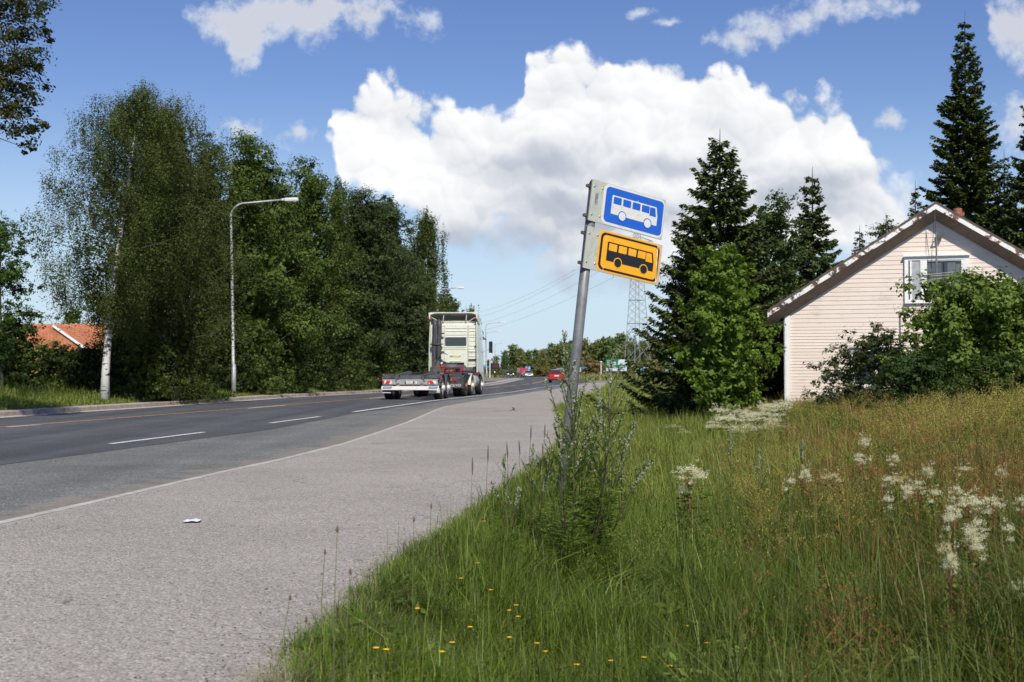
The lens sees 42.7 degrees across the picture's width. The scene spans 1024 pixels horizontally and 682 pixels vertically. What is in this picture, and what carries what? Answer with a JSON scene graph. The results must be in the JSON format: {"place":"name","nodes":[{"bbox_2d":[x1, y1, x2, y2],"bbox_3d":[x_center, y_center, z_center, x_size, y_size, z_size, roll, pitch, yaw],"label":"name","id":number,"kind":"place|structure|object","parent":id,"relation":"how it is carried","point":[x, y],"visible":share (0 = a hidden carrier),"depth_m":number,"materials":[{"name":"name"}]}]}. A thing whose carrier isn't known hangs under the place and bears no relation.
{"place":"outdoors","nodes":[
{"label":"outdoors","id":0,"kind":"place"},
{"bbox_2d":[0,383,567,464],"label":"road","id":1,"kind":"structure","parent":0,"point":[42,439],"depth_m":31.29,"materials":[{"name":"grey asphalt"}]},
{"bbox_2d":[0,379,520,417],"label":"gutter","id":2,"kind":"object","parent":1,"relation":"on","point":[190,404],"visible":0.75,"depth_m":45.19,"materials":[{"name":"concrete"}]},
{"bbox_2d":[378,371,465,398],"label":"semi trailer","id":3,"kind":"object","parent":1,"relation":"on","point":[437,384],"visible":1,"depth_m":55.41,"materials":[{"name":"metal"}]},
{"bbox_2d":[412,312,492,396],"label":"tractor truck","id":4,"kind":"object","parent":1,"relation":"on","point":[454,346],"visible":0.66,"depth_m":66.71,"materials":[{"name":"beige paint"}]},
{"bbox_2d":[0,383,583,520],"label":"road shoulder","id":5,"kind":"object","parent":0,"point":[30,487],"visible":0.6,"depth_m":17.64},
{"bbox_2d":[0,383,584,524],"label":"kerb","id":6,"kind":"structure","parent":5,"relation":"on","point":[126,494],"depth_m":13.37,"materials":[{"name":"concrete"}]},
{"bbox_2d":[0,383,605,681],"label":"pavement","id":7,"kind":"structure","parent":0,"point":[93,593],"depth_m":8.21,"materials":[{"name":"grey asphalt"}]},
{"bbox_2d":[1,451,539,681],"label":"grit","id":8,"kind":"object","parent":7,"relation":"on","point":[298,612],"visible":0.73,"depth_m":6.36,"materials":[{"name":"gravel"}]},
{"bbox_2d":[0,377,623,676],"bbox_3d":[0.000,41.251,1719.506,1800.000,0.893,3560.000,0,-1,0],"label":"ground","id":9,"kind":"structure","parent":0,"point":[582,380],"depth_m":56.57,"materials":[{"name":"green plant"}]},
{"bbox_2d":[0,211,46,371],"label":"rowan tree","id":10,"kind":"object","parent":9,"relation":"on","point":[14,295],"visible":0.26,"depth_m":46.40,"materials":[{"name":"green plant"}]},
{"bbox_2d":[0,214,50,389],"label":"rowan tree","id":11,"kind":"object","parent":9,"relation":"on","point":[10,273],"visible":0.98,"depth_m":44.51,"materials":[{"name":"green plant"}]},
{"bbox_2d":[0,0,61,154],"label":"birch tree","id":12,"kind":"object","parent":9,"relation":"on","point":[11,66],"visible":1,"depth_m":30.09,"materials":[{"name":"green plant"}]},
{"bbox_2d":[2,307,66,389],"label":"roadside bush","id":13,"kind":"object","parent":9,"relation":"on","point":[32,378],"visible":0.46,"depth_m":45.78,"materials":[{"name":"green plant"}]},
{"bbox_2d":[22,337,80,388],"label":"roadside bush","id":14,"kind":"object","parent":9,"relation":"on","point":[56,353],"visible":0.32,"depth_m":49.47,"materials":[{"name":"green plant"}]},
{"bbox_2d":[4,324,112,374],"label":"tiled house","id":15,"kind":"structure","parent":9,"relation":"on","point":[72,336],"depth_m":81.79,"materials":[{"name":"tile"}]},
{"bbox_2d":[47,307,90,323],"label":"garden tree","id":16,"kind":"object","parent":9,"relation":"on","point":[72,320],"visible":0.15,"depth_m":99.84,"materials":[{"name":"green plant"}]},
{"bbox_2d":[46,338,128,394],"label":"roadside bush","id":17,"kind":"object","parent":9,"relation":"on","point":[84,365],"visible":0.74,"depth_m":46.52,"materials":[{"name":"green plant"}]},
{"bbox_2d":[14,76,207,400],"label":"birch tree","id":18,"kind":"object","parent":9,"relation":"on","point":[120,301],"visible":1,"depth_m":43.60,"materials":[{"name":"green plant"}]},
{"bbox_2d":[101,325,144,391],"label":"roadside bush","id":19,"kind":"object","parent":9,"relation":"on","point":[115,349],"visible":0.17,"depth_m":48.60,"materials":[{"name":"green plant"}]},
{"bbox_2d":[76,184,222,366],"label":"alder tree","id":20,"kind":"object","parent":9,"relation":"on","point":[135,276],"visible":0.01,"depth_m":56.84,"materials":[{"name":"green plant"}]},
{"bbox_2d":[110,321,204,399],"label":"roadside bush","id":21,"kind":"object","parent":9,"relation":"on","point":[137,372],"visible":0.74,"depth_m":46.58,"materials":[{"name":"green plant"}]},
{"bbox_2d":[75,81,266,403],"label":"birch tree","id":22,"kind":"object","parent":9,"relation":"on","point":[184,304],"visible":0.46,"depth_m":47.68,"materials":[{"name":"green plant"}]},
{"bbox_2d":[102,194,258,374],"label":"alder tree","id":23,"kind":"object","parent":9,"relation":"on","point":[228,266],"visible":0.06,"depth_m":59.21,"materials":[{"name":"green plant"}]},
{"bbox_2d":[179,316,239,400],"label":"roadside bush","id":24,"kind":"object","parent":9,"relation":"on","point":[203,371],"visible":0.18,"depth_m":49.88,"materials":[{"name":"green plant"}]},
{"bbox_2d":[186,125,273,384],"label":"alder tree","id":25,"kind":"object","parent":9,"relation":"on","point":[218,185],"visible":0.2,"depth_m":59.61,"materials":[{"name":"green plant"}]},
{"bbox_2d":[202,321,260,390],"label":"roadside bush","id":26,"kind":"object","parent":9,"relation":"on","point":[240,359],"visible":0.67,"depth_m":58.16,"materials":[{"name":"green plant"}]},
{"bbox_2d":[0,378,519,416],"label":"kerb","id":27,"kind":"structure","parent":9,"relation":"on","point":[53,410],"depth_m":44.21,"materials":[{"name":"concrete"}]},
{"bbox_2d":[0,378,517,411],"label":"kerb strip","id":28,"kind":"object","parent":27,"relation":"on","point":[198,399],"visible":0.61,"depth_m":45.22,"materials":[{"name":"concrete"}]},
{"bbox_2d":[0,377,402,410],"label":"kerb grass","id":29,"kind":"structure","parent":28,"relation":"on","point":[24,397],"depth_m":42.72,"materials":[{"name":"green plant"}]},
{"bbox_2d":[230,197,298,392],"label":"street lamp","id":30,"kind":"object","parent":9,"relation":"on","point":[233,365],"visible":0.87,"depth_m":57.00,"materials":[{"name":"metal"}]},
{"bbox_2d":[205,127,330,388],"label":"alder tree","id":31,"kind":"object","parent":9,"relation":"on","point":[251,173],"visible":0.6,"depth_m":61.60,"materials":[{"name":"green plant"}]},
{"bbox_2d":[236,318,305,393],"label":"roadside bush","id":32,"kind":"object","parent":9,"relation":"on","point":[260,333],"visible":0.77,"depth_m":59.67,"materials":[{"name":"green plant"}]},
{"bbox_2d":[246,180,343,381],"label":"alder tree","id":33,"kind":"object","parent":9,"relation":"on","point":[288,232],"visible":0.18,"depth_m":67.58,"materials":[{"name":"green plant"}]},
{"bbox_2d":[268,322,328,391],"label":"roadside bush","id":34,"kind":"object","parent":9,"relation":"on","point":[296,363],"visible":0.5,"depth_m":63.73,"materials":[{"name":"green plant"}]},
{"bbox_2d":[275,153,370,386],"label":"alder tree","id":35,"kind":"object","parent":9,"relation":"on","point":[313,188],"visible":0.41,"depth_m":69.56,"materials":[{"name":"green plant"}]},
{"bbox_2d":[298,319,359,389],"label":"roadside bush","id":36,"kind":"object","parent":9,"relation":"on","point":[329,365],"visible":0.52,"depth_m":68.71,"materials":[{"name":"green plant"}]},
{"bbox_2d":[314,175,370,385],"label":"birch tree","id":37,"kind":"object","parent":9,"relation":"on","point":[343,228],"visible":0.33,"depth_m":76.08,"materials":[{"name":"green plant"}]},
{"bbox_2d":[325,321,383,388],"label":"roadside bush","id":38,"kind":"object","parent":9,"relation":"on","point":[349,350],"visible":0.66,"depth_m":72.73,"materials":[{"name":"green plant"}]},
{"bbox_2d":[315,185,429,385],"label":"willow tree","id":39,"kind":"object","parent":9,"relation":"on","point":[369,226],"visible":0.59,"depth_m":78.29,"materials":[{"name":"green plant"}]},
{"bbox_2d":[349,322,413,387],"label":"roadside bush","id":40,"kind":"object","parent":9,"relation":"on","point":[389,358],"visible":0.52,"depth_m":78.54,"materials":[{"name":"green plant"}]},
{"bbox_2d":[361,194,437,372],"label":"willow tree","id":41,"kind":"object","parent":9,"relation":"on","point":[393,217],"visible":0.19,"depth_m":85.47,"materials":[{"name":"green plant"}]},
{"bbox_2d":[382,278,439,385],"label":"willow tree","id":42,"kind":"object","parent":9,"relation":"on","point":[416,342],"visible":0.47,"depth_m":83.47,"materials":[{"name":"green plant"}]},
{"bbox_2d":[404,205,452,359],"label":"birch tree","id":43,"kind":"object","parent":9,"relation":"on","point":[421,245],"visible":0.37,"depth_m":91.97,"materials":[{"name":"green plant"}]},
{"bbox_2d":[219,480,789,681],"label":"dry grass","id":44,"kind":"structure","parent":9,"relation":"on","point":[307,672],"depth_m":5.64,"materials":[{"name":"green plant"}]},
{"bbox_2d":[488,452,523,561],"bbox_3d":[-0.031,1.130,8.583,0.270,0.810,0.220,1,-1,-25],"label":"mugwort plant","id":45,"kind":"object","parent":9,"relation":"on","point":[516,503],"visible":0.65,"depth_m":8.58,"materials":[{"name":"green plant"}]},
{"bbox_2d":[346,495,673,680],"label":"broadleaf cover","id":46,"kind":"object","parent":9,"relation":"on","point":[361,615],"visible":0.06,"depth_m":6.29,"materials":[{"name":"green plant"}]},
{"bbox_2d":[512,360,544,376],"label":"distant bush","id":47,"kind":"object","parent":9,"relation":"on","point":[532,365],"visible":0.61,"depth_m":311.87,"materials":[{"name":"green plant"}]},
{"bbox_2d":[520,443,551,541],"bbox_3d":[0.170,1.162,9.587,0.264,0.832,0.228,1,-1,-21],"label":"mugwort plant","id":48,"kind":"object","parent":9,"relation":"on","point":[533,482],"visible":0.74,"depth_m":9.58,"materials":[{"name":"green plant"}]},
{"bbox_2d":[277,492,886,681],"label":"green weeds","id":49,"kind":"object","parent":9,"relation":"on","point":[446,618],"visible":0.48,"depth_m":6.41,"materials":[{"name":"green plant"}]},
{"bbox_2d":[581,337,592,363],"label":"forest tree","id":50,"kind":"object","parent":9,"relation":"on","point":[585,353],"visible":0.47,"depth_m":345.20,"materials":[{"name":"green plant"}]},
{"bbox_2d":[580,358,608,374],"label":"distant bush","id":51,"kind":"object","parent":9,"relation":"on","point":[593,366],"visible":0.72,"depth_m":269.79,"materials":[{"name":"green plant"}]},
{"bbox_2d":[541,330,653,579],"bbox_3d":[0.515,0.849,9.046,0.927,1.856,0.660,1,-2,-28],"label":"mugwort plant","id":52,"kind":"object","parent":9,"relation":"on","point":[583,523],"visible":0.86,"depth_m":9.00,"materials":[{"name":"green plant"}]},
{"bbox_2d":[600,337,617,362],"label":"forest tree","id":53,"kind":"object","parent":9,"relation":"on","point":[605,348],"visible":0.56,"depth_m":342.42,"materials":[{"name":"green plant"}]},
{"bbox_2d":[557,179,665,489],"bbox_3d":[0.932,0.314,13.010,1.500,3.827,0.196,1,-2,-36],"label":"bus stop sign","id":54,"kind":"object","parent":9,"relation":"on","point":[613,253],"visible":1,"depth_m":13.04,"materials":[{"name":"metal"}]},
{"bbox_2d":[579,371,644,379],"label":"verge grass","id":55,"kind":"structure","parent":9,"relation":"on","point":[597,376],"depth_m":197.19,"materials":[{"name":"green plant"}]},
{"bbox_2d":[240,462,1023,681],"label":"verge grass","id":56,"kind":"structure","parent":9,"relation":"on","point":[594,623],"depth_m":7.01,"materials":[{"name":"green plant"}]},
{"bbox_2d":[613,233,660,365],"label":"lattice pylon","id":57,"kind":"object","parent":9,"relation":"on","point":[638,287],"visible":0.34,"depth_m":275.67,"materials":[{"name":"metal"}]},
{"bbox_2d":[638,250,710,394],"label":"bird cherry tree","id":58,"kind":"object","parent":9,"relation":"on","point":[670,298],"visible":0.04,"depth_m":41.35,"materials":[{"name":"green plant"}]},
{"bbox_2d":[586,136,790,418],"bbox_3d":[6.213,-1.744,39.299,6.381,9.384,6.902,1,-2,-41],"label":"spruce tree","id":59,"kind":"object","parent":9,"relation":"on","point":[726,214],"visible":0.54,"depth_m":39.15,"materials":[{"name":"green plant"}]},
{"bbox_2d":[516,400,866,515],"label":"verge grass","id":60,"kind":"structure","parent":9,"relation":"on","point":[656,450],"depth_m":19.50,"materials":[{"name":"green plant"}]},
{"bbox_2d":[670,459,713,536],"bbox_3d":[1.444,1.410,10.570,0.375,0.902,0.376,-1,-2,31],"label":"meadowsweet","id":61,"kind":"object","parent":9,"relation":"on","point":[691,485],"visible":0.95,"depth_m":10.55,"materials":[{"name":"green plant"}]},
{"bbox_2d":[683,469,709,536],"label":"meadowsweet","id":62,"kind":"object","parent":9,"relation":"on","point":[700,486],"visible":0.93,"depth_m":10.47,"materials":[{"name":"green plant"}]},
{"bbox_2d":[506,513,897,636],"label":"lodged grass","id":63,"kind":"structure","parent":9,"relation":"on","point":[637,578],"depth_m":8.37,"materials":[{"name":"green plant"}]},
{"bbox_2d":[663,240,786,416],"bbox_3d":[5.642,-0.235,34.463,2.788,4.853,2.844,-1,-2,43],"label":"maple tree","id":64,"kind":"object","parent":9,"relation":"on","point":[714,314],"visible":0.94,"depth_m":34.23,"materials":[{"name":"green plant"}]},
{"bbox_2d":[720,428,738,504],"bbox_3d":[2.169,1.390,12.965,0.235,1.059,0.228,0,-1,0],"label":"mugwort plant","id":65,"kind":"object","parent":9,"relation":"on","point":[728,448],"visible":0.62,"depth_m":12.98,"materials":[{"name":"green plant"}]},
{"bbox_2d":[536,417,1023,681],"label":"meadow grass","id":66,"kind":"structure","parent":9,"relation":"on","point":[991,622],"depth_m":6.85,"materials":[{"name":"green plant"}]},
{"bbox_2d":[536,417,1023,584],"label":"green weeds","id":67,"kind":"object","parent":9,"relation":"on","point":[643,543],"visible":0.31,"depth_m":9.86,"materials":[{"name":"green plant"}]},
{"bbox_2d":[731,188,831,396],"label":"bird cherry tree","id":68,"kind":"object","parent":9,"relation":"on","point":[774,220],"visible":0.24,"depth_m":42.68,"materials":[{"name":"green plant"}]},
{"bbox_2d":[787,166,843,287],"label":"spruce tree","id":69,"kind":"object","parent":9,"relation":"on","point":[819,245],"visible":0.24,"depth_m":49.83,"materials":[{"name":"green plant"}]},
{"bbox_2d":[816,469,842,543],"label":"meadowsweet","id":70,"kind":"object","parent":9,"relation":"on","point":[836,476],"visible":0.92,"depth_m":10.12,"materials":[{"name":"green plant"}]},
{"bbox_2d":[654,467,1021,681],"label":"broadleaf cover","id":71,"kind":"object","parent":9,"relation":"on","point":[664,644],"visible":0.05,"depth_m":6.12,"materials":[{"name":"green plant"}]},
{"bbox_2d":[812,364,876,403],"bbox_3d":[7.502,1.196,28.843,1.724,1.379,1.451,1,-1,-23],"label":"willow bush","id":72,"kind":"object","parent":9,"relation":"on","point":[846,375],"visible":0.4,"depth_m":28.61,"materials":[{"name":"green plant"}]},
{"bbox_2d":[666,384,1023,492],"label":"meadow grass","id":73,"kind":"structure","parent":9,"relation":"on","point":[803,432],"depth_m":19.27,"materials":[{"name":"green plant"}]},
{"bbox_2d":[695,421,1023,681],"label":"rusty weeds","id":74,"kind":"object","parent":9,"relation":"on","point":[862,600],"visible":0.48,"depth_m":6.68,"materials":[{"name":"green plant"}]},
{"bbox_2d":[802,321,917,409],"bbox_3d":[7.876,0.697,28.455,3.242,2.282,2.886,-1,-1,23],"label":"willow bush","id":75,"kind":"object","parent":9,"relation":"on","point":[860,359],"visible":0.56,"depth_m":28.30,"materials":[{"name":"green plant"}]},
{"bbox_2d":[702,401,1023,571],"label":"ochre weeds","id":76,"kind":"object","parent":9,"relation":"on","point":[758,496],"visible":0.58,"depth_m":11.54,"materials":[{"name":"green plant"}]},
{"bbox_2d":[704,396,1023,478],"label":"green weeds","id":77,"kind":"object","parent":9,"relation":"on","point":[837,422],"visible":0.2,"depth_m":20.48,"materials":[{"name":"green plant"}]},
{"bbox_2d":[865,215,904,243],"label":"birch tree","id":78,"kind":"object","parent":9,"relation":"on","point":[878,232],"visible":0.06,"depth_m":65.96,"materials":[{"name":"green plant"}]},
{"bbox_2d":[879,490,898,581],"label":"meadowsweet","id":79,"kind":"object","parent":9,"relation":"on","point":[891,522],"visible":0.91,"depth_m":8.23,"materials":[{"name":"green plant"}]},
{"bbox_2d":[764,368,1023,442],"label":"ochre weeds","id":80,"kind":"object","parent":9,"relation":"on","point":[988,397],"visible":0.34,"depth_m":21.23,"materials":[{"name":"green plant"}]},
{"bbox_2d":[768,201,1023,404],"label":"wooden house","id":81,"kind":"structure","parent":9,"relation":"on","point":[853,292],"depth_m":35.26,"materials":[{"name":"wood"}]},
{"bbox_2d":[903,254,969,303],"bbox_3d":[11.290,-1.650,34.782,1.691,1.280,0.113,0,-1,17],"label":"window","id":82,"kind":"structure","parent":81,"relation":"in","point":[913,264],"depth_m":34.87,"materials":[{"name":"white glass"}]},
{"bbox_2d":[775,381,1023,532],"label":"rusty weeds","id":83,"kind":"object","parent":9,"relation":"on","point":[957,472],"visible":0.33,"depth_m":12.12,"materials":[{"name":"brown plant"}]},
{"bbox_2d":[850,348,962,411],"bbox_3d":[7.863,0.931,25.462,2.618,1.608,2.207,0,-1,0],"label":"raspberry bush","id":84,"kind":"object","parent":9,"relation":"on","point":[922,370],"visible":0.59,"depth_m":25.25,"materials":[{"name":"green plant"}]},
{"bbox_2d":[899,478,916,556],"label":"meadowsweet","id":85,"kind":"object","parent":9,"relation":"on","point":[907,495],"visible":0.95,"depth_m":9.06,"materials":[{"name":"white plant"}]},
{"bbox_2d":[847,388,1022,437],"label":"dead stalks","id":86,"kind":"object","parent":9,"relation":"on","point":[922,406],"visible":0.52,"depth_m":20.09,"materials":[{"name":"brown plant"}]},
{"bbox_2d":[932,535,953,658],"bbox_3d":[1.979,1.318,5.996,0.104,0.879,0.108,0,-1,1],"label":"meadowsweet","id":87,"kind":"object","parent":9,"relation":"on","point":[941,549],"visible":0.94,"depth_m":6.00,"materials":[{"name":"green plant"}]},
{"bbox_2d":[870,264,1023,401],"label":"elder bush","id":88,"kind":"object","parent":9,"relation":"on","point":[958,322],"visible":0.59,"depth_m":26.77,"materials":[{"name":"green plant"}]},
{"bbox_2d":[938,508,958,605],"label":"meadowsweet","id":89,"kind":"object","parent":9,"relation":"on","point":[950,519],"visible":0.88,"depth_m":7.12,"materials":[{"name":"white plant"}]},
{"bbox_2d":[941,541,962,659],"bbox_3d":[2.010,1.327,5.969,0.105,0.853,0.108,1,-2,-42],"label":"meadowsweet","id":90,"kind":"object","parent":9,"relation":"on","point":[954,566],"visible":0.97,"depth_m":5.97,"materials":[{"name":"green plant"}]},
{"bbox_2d":[939,495,964,582],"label":"meadowsweet","id":91,"kind":"object","parent":9,"relation":"on","point":[956,517],"visible":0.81,"depth_m":7.63,"materials":[{"name":"white plant"}]},
{"bbox_2d":[915,20,1020,240],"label":"spruce tree","id":92,"kind":"object","parent":9,"relation":"on","point":[973,141],"visible":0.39,"depth_m":54.73,"materials":[{"name":"green plant"}]},
{"bbox_2d":[954,486,984,572],"bbox_3d":[2.904,1.326,8.284,0.217,0.831,0.210,0,-1,6],"label":"meadowsweet","id":93,"kind":"object","parent":9,"relation":"on","point":[965,505],"visible":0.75,"depth_m":8.29,"materials":[{"name":"white plant"}]},
{"bbox_2d":[920,348,1023,406],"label":"raspberry bush","id":94,"kind":"object","parent":9,"relation":"on","point":[998,368],"visible":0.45,"depth_m":23.26,"materials":[{"name":"green plant"}]},
{"bbox_2d":[962,515,986,625],"bbox_3d":[2.302,1.303,6.515,0.128,0.873,0.131,0,-1,-12],"label":"meadowsweet","id":95,"kind":"object","parent":9,"relation":"on","point":[973,548],"visible":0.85,"depth_m":6.52,"materials":[{"name":"white plant"}]},
{"bbox_2d":[960,511,991,606],"bbox_3d":[2.456,1.306,6.907,0.180,0.822,0.180,1,-2,-42],"label":"meadowsweet","id":96,"kind":"object","parent":9,"relation":"on","point":[981,534],"visible":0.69,"depth_m":6.91,"materials":[{"name":"white plant"}]},
{"bbox_2d":[967,535,993,650],"bbox_3d":[2.141,1.314,5.969,0.120,0.859,0.121,1,-2,-28],"label":"meadowsweet","id":97,"kind":"object","parent":9,"relation":"on","point":[978,547],"visible":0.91,"depth_m":5.97,"materials":[{"name":"white plant"}]},
{"bbox_2d":[964,493,999,572],"bbox_3d":[2.844,1.329,7.946,0.224,0.794,0.223,0,-1,-15],"label":"meadowsweet","id":98,"kind":"object","parent":9,"relation":"on","point":[980,511],"visible":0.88,"depth_m":7.95,"materials":[{"name":"white plant"}]},
{"bbox_2d":[959,278,1023,387],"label":"elder bush","id":99,"kind":"object","parent":9,"relation":"on","point":[1018,335],"visible":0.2,"depth_m":26.66,"materials":[{"name":"green plant"}]},
{"bbox_2d":[979,490,1009,558],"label":"meadowsweet","id":100,"kind":"object","parent":9,"relation":"on","point":[992,500],"visible":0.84,"depth_m":8.16,"materials":[{"name":"white plant"}]},
{"bbox_2d":[988,157,1022,238],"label":"spruce tree","id":101,"kind":"object","parent":9,"relation":"on","point":[997,192],"visible":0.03,"depth_m":60.05,"materials":[{"name":"green plant"}]},
{"bbox_2d":[996,105,1023,250],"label":"spruce tree","id":102,"kind":"object","parent":9,"relation":"on","point":[1016,240],"visible":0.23,"depth_m":53.24,"materials":[{"name":"green plant"}]},
{"bbox_2d":[0,0,1023,370],"label":"sky","id":103,"kind":"structure","parent":0,"point":[497,117],"materials":[{"name":"blue"}]},
{"bbox_2d":[497,376,581,382],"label":"road","id":104,"kind":"structure","parent":0,"point":[531,379],"depth_m":173.46,"materials":[{"name":"grey asphalt"}]},
{"bbox_2d":[578,380,667,412],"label":"verge grass","id":105,"kind":"structure","parent":0,"point":[606,387],"depth_m":65.17,"materials":[{"name":"green plant"}]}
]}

